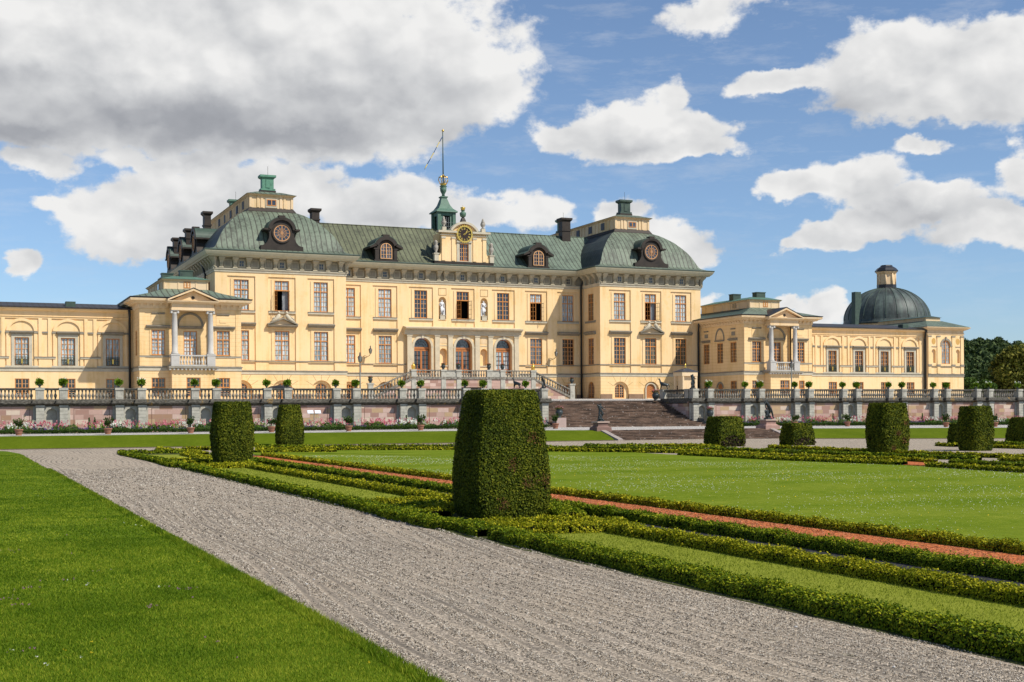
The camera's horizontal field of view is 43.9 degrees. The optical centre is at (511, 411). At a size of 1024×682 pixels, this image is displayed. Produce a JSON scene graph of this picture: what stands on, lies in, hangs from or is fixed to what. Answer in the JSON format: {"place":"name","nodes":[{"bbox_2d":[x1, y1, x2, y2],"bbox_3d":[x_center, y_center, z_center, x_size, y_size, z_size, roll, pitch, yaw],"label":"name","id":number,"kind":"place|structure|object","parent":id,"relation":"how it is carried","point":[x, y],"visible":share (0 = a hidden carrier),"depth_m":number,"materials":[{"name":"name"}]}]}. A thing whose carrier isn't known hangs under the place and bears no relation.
{"place":"outdoors","nodes":[
{"label":"outdoors","id":0,"kind":"place"},
{"bbox_2d":[0,451,449,681],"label":"lawn","id":1,"kind":"structure","parent":0,"point":[117,535],"depth_m":15.32,"materials":[{"name":"green plant"}]},
{"bbox_2d":[0,430,613,448],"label":"grass bank","id":2,"kind":"structure","parent":0,"point":[75,441],"depth_m":98.03,"materials":[{"name":"green plant"}]},
{"bbox_2d":[0,425,1007,435],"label":"terrace path","id":3,"kind":"structure","parent":0,"point":[551,428],"depth_m":111.14,"materials":[{"name":"grey gravel"}]},
{"bbox_2d":[0,420,545,433],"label":"bed foliage","id":4,"kind":"object","parent":3,"relation":"on","point":[164,426],"visible":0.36,"depth_m":105.66,"materials":[{"name":"green plant"}]},
{"bbox_2d":[7,418,456,428],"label":"white flowers","id":5,"kind":"object","parent":4,"relation":"in","point":[196,423],"visible":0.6,"depth_m":105.50,"materials":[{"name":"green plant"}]},
{"bbox_2d":[0,417,546,427],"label":"pink flowers","id":6,"kind":"object","parent":4,"relation":"on","point":[166,423],"visible":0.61,"depth_m":104.67,"materials":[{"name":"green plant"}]},
{"bbox_2d":[0,424,549,433],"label":"box edging","id":7,"kind":"object","parent":3,"relation":"on","point":[208,429],"visible":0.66,"depth_m":103.84,"materials":[{"name":"green plant"}]},
{"bbox_2d":[0,388,552,433],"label":"terrace wall","id":8,"kind":"structure","parent":3,"relation":"on","point":[141,408],"depth_m":107.85,"materials":[{"name":"grey stone"}]},
{"bbox_2d":[589,421,611,431],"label":"statue pedestal","id":9,"kind":"object","parent":3,"relation":"on","point":[599,425],"visible":0.96,"depth_m":108.99,"materials":[{"name":"pink stone"}]},
{"bbox_2d":[543,401,705,427],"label":"garden staircase","id":10,"kind":"structure","parent":3,"relation":"on","point":[627,413],"depth_m":126.06,"materials":[{"name":"stone"}]},
{"bbox_2d":[756,419,779,429],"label":"statue pedestal","id":11,"kind":"object","parent":3,"relation":"on","point":[767,423],"visible":0.95,"depth_m":115.91,"materials":[{"name":"stone"}]},
{"bbox_2d":[659,389,1023,425],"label":"terrace wall","id":12,"kind":"structure","parent":3,"relation":"on","point":[690,404],"depth_m":134.04,"materials":[{"name":"grey stone"}]},
{"bbox_2d":[743,418,1008,425],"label":"bed foliage","id":13,"kind":"object","parent":3,"relation":"on","point":[863,421],"visible":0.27,"depth_m":132.26,"materials":[{"name":"green plant"}]},
{"bbox_2d":[733,415,1023,421],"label":"pink flowers","id":14,"kind":"object","parent":13,"relation":"in","point":[821,419],"visible":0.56,"depth_m":132.21,"materials":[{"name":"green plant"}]},
{"bbox_2d":[743,422,1008,425],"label":"box edging","id":15,"kind":"object","parent":3,"relation":"on","point":[910,423],"visible":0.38,"depth_m":131.18,"materials":[{"name":"green plant"}]},
{"bbox_2d":[0,439,1023,681],"bbox_3d":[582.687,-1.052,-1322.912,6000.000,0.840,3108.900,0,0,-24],"label":"gravel ground","id":16,"kind":"structure","parent":0,"point":[111,459],"depth_m":16.41,"materials":[{"name":"grey gravel"}]},
{"bbox_2d":[209,401,254,462],"bbox_3d":[-13.527,1.028,61.359,2.053,3.151,2.099,0,0,-24],"label":"clipped yew","id":17,"kind":"object","parent":16,"relation":"on","point":[232,434],"visible":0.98,"depth_m":60.54,"materials":[{"name":"green plant"}]},
{"bbox_2d":[275,404,304,445],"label":"clipped yew","id":18,"kind":"object","parent":16,"relation":"on","point":[289,426],"visible":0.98,"depth_m":94.21,"materials":[{"name":"green plant"}]},
{"bbox_2d":[0,440,617,449],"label":"bank edge","id":19,"kind":"object","parent":16,"relation":"on","point":[309,444],"visible":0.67,"depth_m":94.48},
{"bbox_2d":[220,468,412,498],"bbox_3d":[-7.773,2.503,44.976,2.200,0.030,25.400,0,0,-24],"label":"mown strip","id":20,"kind":"object","parent":16,"relation":"on","point":[341,490],"visible":0.16,"depth_m":42.72,"materials":[{"name":"green plant"}]},
{"bbox_2d":[221,468,1023,633],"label":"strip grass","id":21,"kind":"structure","parent":20,"relation":"on","point":[718,562],"depth_m":18.95,"materials":[{"name":"green plant"}]},
{"bbox_2d":[255,445,680,452],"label":"box hedge","id":22,"kind":"object","parent":16,"relation":"on","point":[636,450],"visible":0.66,"depth_m":81.57,"materials":[{"name":"green plant"}]},
{"bbox_2d":[254,443,721,449],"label":"box hedge","id":23,"kind":"object","parent":16,"relation":"on","point":[549,446],"visible":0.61,"depth_m":88.01,"materials":[{"name":"green plant"}]},
{"bbox_2d":[55,467,1023,681],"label":"gravel grains","id":24,"kind":"object","parent":16,"relation":"on","point":[462,605],"visible":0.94,"depth_m":16.10,"materials":[{"name":"gravel"}]},
{"bbox_2d":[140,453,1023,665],"bbox_3d":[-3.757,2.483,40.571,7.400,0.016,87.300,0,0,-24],"label":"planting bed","id":25,"kind":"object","parent":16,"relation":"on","point":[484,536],"visible":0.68,"depth_m":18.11,"materials":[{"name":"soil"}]},
{"bbox_2d":[117,449,164,462],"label":"box hedge","id":26,"kind":"object","parent":25,"relation":"on","point":[139,456],"visible":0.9,"depth_m":69.98,"materials":[{"name":"green plant"}]},
{"bbox_2d":[127,448,200,453],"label":"box hedge","id":27,"kind":"object","parent":25,"relation":"on","point":[156,451],"visible":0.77,"depth_m":79.11,"materials":[{"name":"green plant"}]},
{"bbox_2d":[156,457,193,468],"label":"box hedge","id":28,"kind":"object","parent":25,"relation":"on","point":[166,462],"visible":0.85,"depth_m":58.83,"materials":[{"name":"green plant"}]},
{"bbox_2d":[195,461,259,468],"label":"box hedge","id":29,"kind":"object","parent":25,"relation":"on","point":[228,465],"visible":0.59,"depth_m":56.69,"materials":[{"name":"green plant"}]},
{"bbox_2d":[184,463,367,507],"bbox_3d":[-8.940,2.388,44.240,0.667,0.404,26.260,0,0,-24],"label":"box hedge","id":30,"kind":"object","parent":25,"relation":"on","point":[332,497],"visible":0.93,"depth_m":39.98,"materials":[{"name":"green plant"}]},
{"bbox_2d":[244,461,451,502],"bbox_3d":[-6.693,2.372,45.635,0.653,0.430,26.205,0,0,-24],"label":"box hedge","id":31,"kind":"object","parent":25,"relation":"on","point":[388,488],"visible":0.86,"depth_m":42.16,"materials":[{"name":"green plant"}]},
{"bbox_2d":[362,493,453,504],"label":"box hedge","id":32,"kind":"object","parent":25,"relation":"on","point":[395,499],"visible":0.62,"depth_m":33.37,"materials":[{"name":"green plant"}]},
{"bbox_2d":[392,499,444,513],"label":"box hedge","id":33,"kind":"object","parent":25,"relation":"on","point":[412,504],"visible":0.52,"depth_m":30.91,"materials":[{"name":"green plant"}]},
{"bbox_2d":[353,498,499,536],"bbox_3d":[-2.205,2.330,28.739,0.929,0.371,8.478,0,0,-24],"label":"box hedge","id":34,"kind":"object","parent":25,"relation":"on","point":[468,526],"visible":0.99,"depth_m":27.41,"materials":[{"name":"green plant"}]},
{"bbox_2d":[417,501,457,517],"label":"box hedge","id":35,"kind":"object","parent":25,"relation":"on","point":[447,509],"visible":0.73,"depth_m":29.93,"materials":[{"name":"green plant"}]},
{"bbox_2d":[451,388,551,518],"bbox_3d":[-0.275,0.976,29.981,1.992,3.046,1.943,0,0,-24],"label":"clipped yew","id":36,"kind":"object","parent":25,"relation":"on","point":[500,463],"visible":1,"depth_m":29.27,"materials":[{"name":"green plant"}]},
{"bbox_2d":[456,501,587,516],"bbox_3d":[0.335,2.313,30.878,1.426,0.372,5.318,0,0,-33],"label":"box hedge","id":37,"kind":"object","parent":25,"relation":"on","point":[559,508],"visible":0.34,"depth_m":29.13,"materials":[{"name":"green plant"}]},
{"bbox_2d":[474,512,586,524],"bbox_3d":[0.402,2.312,26.900,2.714,0.356,0.744,0,0,-24],"label":"box hedge","id":38,"kind":"object","parent":25,"relation":"on","point":[561,518],"visible":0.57,"depth_m":26.81,"materials":[{"name":"green plant"}]},
{"bbox_2d":[485,516,627,534],"bbox_3d":[1.022,2.312,25.732,3.234,0.367,1.137,0,0,-20],"label":"box hedge","id":39,"kind":"object","parent":25,"relation":"on","point":[580,526],"visible":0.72,"depth_m":25.39,"materials":[{"name":"green plant"}]},
{"bbox_2d":[210,452,1023,581],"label":"box hedge","id":40,"kind":"object","parent":25,"relation":"on","point":[992,567],"visible":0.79,"depth_m":23.24,"materials":[{"name":"green plant"}]},
{"bbox_2d":[253,456,1023,564],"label":"crushed brick strip","id":41,"kind":"object","parent":25,"relation":"on","point":[929,545],"visible":0.14,"depth_m":24.66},
{"bbox_2d":[303,463,1023,563],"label":"brick chips","id":42,"kind":"object","parent":41,"relation":"on","point":[739,520],"visible":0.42,"depth_m":27.70,"materials":[{"name":"red brick"}]},
{"bbox_2d":[260,451,1023,554],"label":"box hedge","id":43,"kind":"object","parent":25,"relation":"on","point":[1011,546],"visible":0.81,"depth_m":27.49,"materials":[{"name":"green plant"}]},
{"bbox_2d":[487,524,1023,661],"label":"box hedge","id":44,"kind":"object","parent":25,"relation":"on","point":[972,635],"visible":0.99,"depth_m":15.66,"materials":[{"name":"green plant"}]},
{"bbox_2d":[553,532,1023,632],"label":"mown strip","id":45,"kind":"object","parent":25,"relation":"on","point":[914,594],"depth_m":17.68,"materials":[{"name":"green plant"}]},
{"bbox_2d":[577,514,1023,606],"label":"box hedge","id":46,"kind":"object","parent":25,"relation":"on","point":[1012,593],"visible":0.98,"depth_m":18.89,"materials":[{"name":"green plant"}]},
{"bbox_2d":[584,442,711,446],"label":"box hedge","id":47,"kind":"object","parent":16,"relation":"on","point":[628,444],"visible":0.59,"depth_m":86.12,"materials":[{"name":"green plant"}]},
{"bbox_2d":[655,443,720,447],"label":"box hedge","id":48,"kind":"object","parent":16,"relation":"on","point":[684,445],"visible":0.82,"depth_m":84.17,"materials":[{"name":"green plant"}]},
{"bbox_2d":[601,428,779,440],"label":"garden staircase","id":49,"kind":"structure","parent":16,"relation":"on","point":[673,434],"depth_m":110.22,"materials":[{"name":"stone"}]},
{"bbox_2d":[703,415,745,446],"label":"clipped yew","id":50,"kind":"object","parent":16,"relation":"on","point":[727,431],"visible":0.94,"depth_m":85.92,"materials":[{"name":"green plant"}]},
{"bbox_2d":[677,449,907,464],"bbox_3d":[12.893,2.230,62.382,1.167,0.461,16.609,0,0,-28],"label":"box hedge","id":51,"kind":"object","parent":16,"relation":"on","point":[804,458],"visible":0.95,"depth_m":60.46,"materials":[{"name":"green plant"}]},
{"bbox_2d":[779,422,816,445],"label":"clipped yew","id":52,"kind":"object","parent":16,"relation":"on","point":[795,434],"visible":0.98,"depth_m":87.77,"materials":[{"name":"green plant"}]},
{"bbox_2d":[678,447,938,461],"bbox_3d":[14.209,2.235,65.838,1.635,0.458,20.036,0,0,-29],"label":"box hedge","id":53,"kind":"object","parent":16,"relation":"on","point":[894,457],"visible":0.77,"depth_m":63.05,"materials":[{"name":"green plant"}]},
{"bbox_2d":[635,523,1023,587],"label":"slate chip strip","id":54,"kind":"object","parent":16,"relation":"on","point":[900,564],"visible":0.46,"depth_m":20.54,"materials":[{"name":"black gravel"}]},
{"bbox_2d":[714,445,982,459],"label":"box hedge","id":55,"kind":"object","parent":16,"relation":"on","point":[836,452],"visible":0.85,"depth_m":67.04,"materials":[{"name":"green plant"}]},
{"bbox_2d":[865,402,910,453],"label":"clipped yew","id":56,"kind":"object","parent":16,"relation":"on","point":[887,428],"visible":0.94,"depth_m":69.51,"materials":[{"name":"green plant"}]},
{"bbox_2d":[768,444,1023,457],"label":"box hedge","id":57,"kind":"object","parent":16,"relation":"on","point":[914,451],"visible":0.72,"depth_m":68.67,"materials":[{"name":"green plant"}]},
{"bbox_2d":[946,422,957,443],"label":"clipped yew","id":58,"kind":"object","parent":16,"relation":"on","point":[951,436],"visible":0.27,"depth_m":90.48,"materials":[{"name":"green plant"}]},
{"bbox_2d":[923,460,1023,472],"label":"box hedge","id":59,"kind":"object","parent":16,"relation":"on","point":[975,466],"visible":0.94,"depth_m":50.43,"materials":[{"name":"green plant"}]},
{"bbox_2d":[956,405,994,450],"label":"clipped yew","id":60,"kind":"object","parent":16,"relation":"on","point":[975,429],"visible":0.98,"depth_m":73.90,"materials":[{"name":"green plant"}]},
{"bbox_2d":[948,458,1023,466],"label":"box hedge","id":61,"kind":"object","parent":16,"relation":"on","point":[994,462],"visible":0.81,"depth_m":53.95,"materials":[{"name":"green plant"}]},
{"bbox_2d":[1005,417,1023,441],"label":"clipped yew","id":62,"kind":"object","parent":16,"relation":"on","point":[1015,430],"visible":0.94,"depth_m":93.98,"materials":[{"name":"green plant"}]},
{"bbox_2d":[0,0,1023,430],"label":"sky","id":63,"kind":"structure","parent":0,"point":[795,151],"materials":[{"name":"blue"}]},
{"bbox_2d":[552,399,659,400],"bbox_3d":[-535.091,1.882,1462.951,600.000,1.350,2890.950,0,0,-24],"label":"terrace","id":64,"kind":"structure","parent":0,"point":[595,399],"depth_m":148.12,"materials":[{"name":"grey stone"}]},
{"bbox_2d":[366,362,575,398],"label":"double staircase","id":65,"kind":"structure","parent":64,"relation":"on","point":[453,379],"depth_m":158.25,"materials":[{"name":"grey stone"}]},
{"bbox_2d":[0,129,969,400],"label":"palace","id":66,"kind":"structure","parent":64,"relation":"on","point":[266,281],"depth_m":160.98,"materials":[{"name":"yellow paint"}]},
{"bbox_2d":[15,337,28,364],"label":"window","id":67,"kind":"structure","parent":66,"relation":"in","point":[21,343],"depth_m":131.35,"materials":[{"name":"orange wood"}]},
{"bbox_2d":[61,338,74,365],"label":"window","id":68,"kind":"structure","parent":66,"relation":"in","point":[67,344],"depth_m":133.13,"materials":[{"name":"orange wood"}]},
{"bbox_2d":[106,339,119,365],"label":"window","id":69,"kind":"structure","parent":66,"relation":"in","point":[112,345],"depth_m":134.96,"materials":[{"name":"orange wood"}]},
{"bbox_2d":[151,330,164,354],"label":"window","id":70,"kind":"structure","parent":66,"relation":"in","point":[157,336],"depth_m":131.67,"materials":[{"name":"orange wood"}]},
{"bbox_2d":[183,331,196,354],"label":"window","id":71,"kind":"structure","parent":66,"relation":"in","point":[190,337],"depth_m":133.45,"materials":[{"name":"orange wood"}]},
{"bbox_2d":[216,331,229,355],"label":"window","id":72,"kind":"structure","parent":66,"relation":"in","point":[223,337],"depth_m":134.37,"materials":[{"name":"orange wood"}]},
{"bbox_2d":[234,279,248,309],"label":"window","id":73,"kind":"structure","parent":66,"relation":"in","point":[241,289],"depth_m":145.86,"materials":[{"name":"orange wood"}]},
{"bbox_2d":[241,330,248,359],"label":"window","id":74,"kind":"structure","parent":66,"relation":"in","point":[244,333],"depth_m":145.96,"materials":[{"name":"orange wood"}]},
{"bbox_2d":[274,281,289,310],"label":"window","id":75,"kind":"structure","parent":66,"relation":"in","point":[281,288],"depth_m":148.05,"materials":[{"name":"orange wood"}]},
{"bbox_2d":[275,331,288,360],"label":"window","id":76,"kind":"structure","parent":66,"relation":"in","point":[281,337],"depth_m":147.68,"materials":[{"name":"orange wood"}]},
{"bbox_2d":[314,282,327,311],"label":"window","id":77,"kind":"structure","parent":66,"relation":"in","point":[320,288],"depth_m":149.57,"materials":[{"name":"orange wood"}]},
{"bbox_2d":[314,332,327,360],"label":"window","id":78,"kind":"structure","parent":66,"relation":"in","point":[320,338],"depth_m":149.53,"materials":[{"name":"orange wood"}]},
{"bbox_2d":[346,288,354,315],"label":"window","id":79,"kind":"structure","parent":66,"relation":"in","point":[350,292],"depth_m":156.44,"materials":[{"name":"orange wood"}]},
{"bbox_2d":[346,335,354,362],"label":"window","id":80,"kind":"structure","parent":66,"relation":"in","point":[350,339],"depth_m":156.44,"materials":[{"name":"orange wood"}]},
{"bbox_2d":[378,289,390,316],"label":"window","id":81,"kind":"structure","parent":66,"relation":"in","point":[384,295],"depth_m":158.17,"materials":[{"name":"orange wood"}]},
{"bbox_2d":[379,336,391,362],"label":"window","id":82,"kind":"structure","parent":66,"relation":"in","point":[385,350],"depth_m":158.25,"materials":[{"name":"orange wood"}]},
{"bbox_2d":[414,290,426,317],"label":"window","id":83,"kind":"structure","parent":66,"relation":"in","point":[420,296],"depth_m":160.08,"materials":[{"name":"orange wood"}]},
{"bbox_2d":[414,338,429,372],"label":"portal door","id":84,"kind":"structure","parent":66,"relation":"in","point":[421,352],"depth_m":160.15,"materials":[{"name":"brown wood"}]},
{"bbox_2d":[456,339,470,372],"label":"portal door","id":85,"kind":"structure","parent":66,"relation":"in","point":[463,357],"depth_m":162.48,"materials":[{"name":"brown wood"}]},
{"bbox_2d":[456,291,471,318],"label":"window","id":86,"kind":"structure","parent":66,"relation":"in","point":[462,298],"depth_m":163.03,"materials":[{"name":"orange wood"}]},
{"bbox_2d":[497,293,508,319],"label":"window","id":87,"kind":"structure","parent":66,"relation":"in","point":[502,298],"depth_m":164.63,"materials":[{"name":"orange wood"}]},
{"bbox_2d":[496,340,509,372],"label":"portal door","id":88,"kind":"structure","parent":66,"relation":"in","point":[502,347],"depth_m":164.67,"materials":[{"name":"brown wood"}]},
{"bbox_2d":[530,339,541,364],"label":"window","id":89,"kind":"structure","parent":66,"relation":"in","point":[535,344],"depth_m":166.53,"materials":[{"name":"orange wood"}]},
{"bbox_2d":[530,294,543,320],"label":"window","id":90,"kind":"structure","parent":66,"relation":"in","point":[536,305],"depth_m":166.78,"materials":[{"name":"orange wood"}]},
{"bbox_2d":[562,295,572,321],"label":"window","id":91,"kind":"structure","parent":66,"relation":"in","point":[567,300],"depth_m":168.41,"materials":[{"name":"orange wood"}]},
{"bbox_2d":[562,339,573,364],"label":"window","id":92,"kind":"structure","parent":66,"relation":"in","point":[567,344],"depth_m":168.41,"materials":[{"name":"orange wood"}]},
{"bbox_2d":[614,293,624,319],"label":"window","id":93,"kind":"structure","parent":66,"relation":"in","point":[619,298],"depth_m":165.68,"materials":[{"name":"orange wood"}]},
{"bbox_2d":[614,338,624,363],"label":"window","id":94,"kind":"structure","parent":66,"relation":"in","point":[619,343],"depth_m":165.64,"materials":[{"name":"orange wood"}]},
{"bbox_2d":[645,338,655,363],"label":"window","id":95,"kind":"structure","parent":66,"relation":"in","point":[650,343],"depth_m":167.51,"materials":[{"name":"orange wood"}]},
{"bbox_2d":[645,294,659,320],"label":"window","id":96,"kind":"structure","parent":66,"relation":"in","point":[650,299],"depth_m":167.76,"materials":[{"name":"orange wood"}]},
{"bbox_2d":[675,295,685,321],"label":"window","id":97,"kind":"structure","parent":66,"relation":"in","point":[680,300],"depth_m":169.40,"materials":[{"name":"orange wood"}]},
{"bbox_2d":[675,339,685,364],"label":"window","id":98,"kind":"structure","parent":66,"relation":"in","point":[680,344],"depth_m":169.36,"materials":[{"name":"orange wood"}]},
{"bbox_2d":[752,341,760,361],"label":"window","id":99,"kind":"structure","parent":66,"relation":"in","point":[756,345],"depth_m":161.57,"materials":[{"name":"orange wood"}]},
{"bbox_2d":[941,340,949,363],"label":"window","id":100,"kind":"structure","parent":66,"relation":"in","point":[945,347],"depth_m":179.89,"materials":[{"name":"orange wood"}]},
{"bbox_2d":[673,363,698,397],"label":"kiosk","id":101,"kind":"object","parent":64,"relation":"on","point":[684,377],"visible":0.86,"depth_m":141.32,"materials":[{"name":"yellow paint"}]},
{"bbox_2d":[843,265,930,324],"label":"chapel","id":102,"kind":"structure","parent":64,"relation":"on","point":[886,299],"depth_m":202.28,"materials":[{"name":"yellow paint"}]},
{"bbox_2d":[988,344,1023,396],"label":"tree","id":103,"kind":"object","parent":64,"relation":"on","point":[1008,364],"visible":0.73,"depth_m":197.05,"materials":[{"name":"green plant"}]},
{"bbox_2d":[253,450,1023,541],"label":"parterre lawn","id":104,"kind":"structure","parent":0,"point":[766,491],"depth_m":41.20,"materials":[{"name":"green plant"}]},
{"bbox_2d":[253,447,336,451],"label":"box hedge","id":105,"kind":"object","parent":104,"relation":"on","point":[295,450],"visible":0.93,"depth_m":79.41,"materials":[{"name":"green plant"}]},
{"bbox_2d":[313,455,1023,536],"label":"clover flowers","id":106,"kind":"object","parent":104,"relation":"on","point":[732,478],"visible":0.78,"depth_m":46.20,"materials":[{"name":"plant"}]},
{"bbox_2d":[778,428,1006,437],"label":"grass bank","id":107,"kind":"structure","parent":0,"point":[860,432],"depth_m":116.00,"materials":[{"name":"green plant"}]},
{"bbox_3d":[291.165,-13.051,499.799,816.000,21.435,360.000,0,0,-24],"label":"wooded hill","id":108,"kind":"structure","parent":0,"visible":0},
{"bbox_2d":[964,336,1023,388],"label":"forest","id":109,"kind":"object","parent":108,"relation":"on","point":[979,352],"visible":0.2,"depth_m":368.39,"materials":[{"name":"green plant"}]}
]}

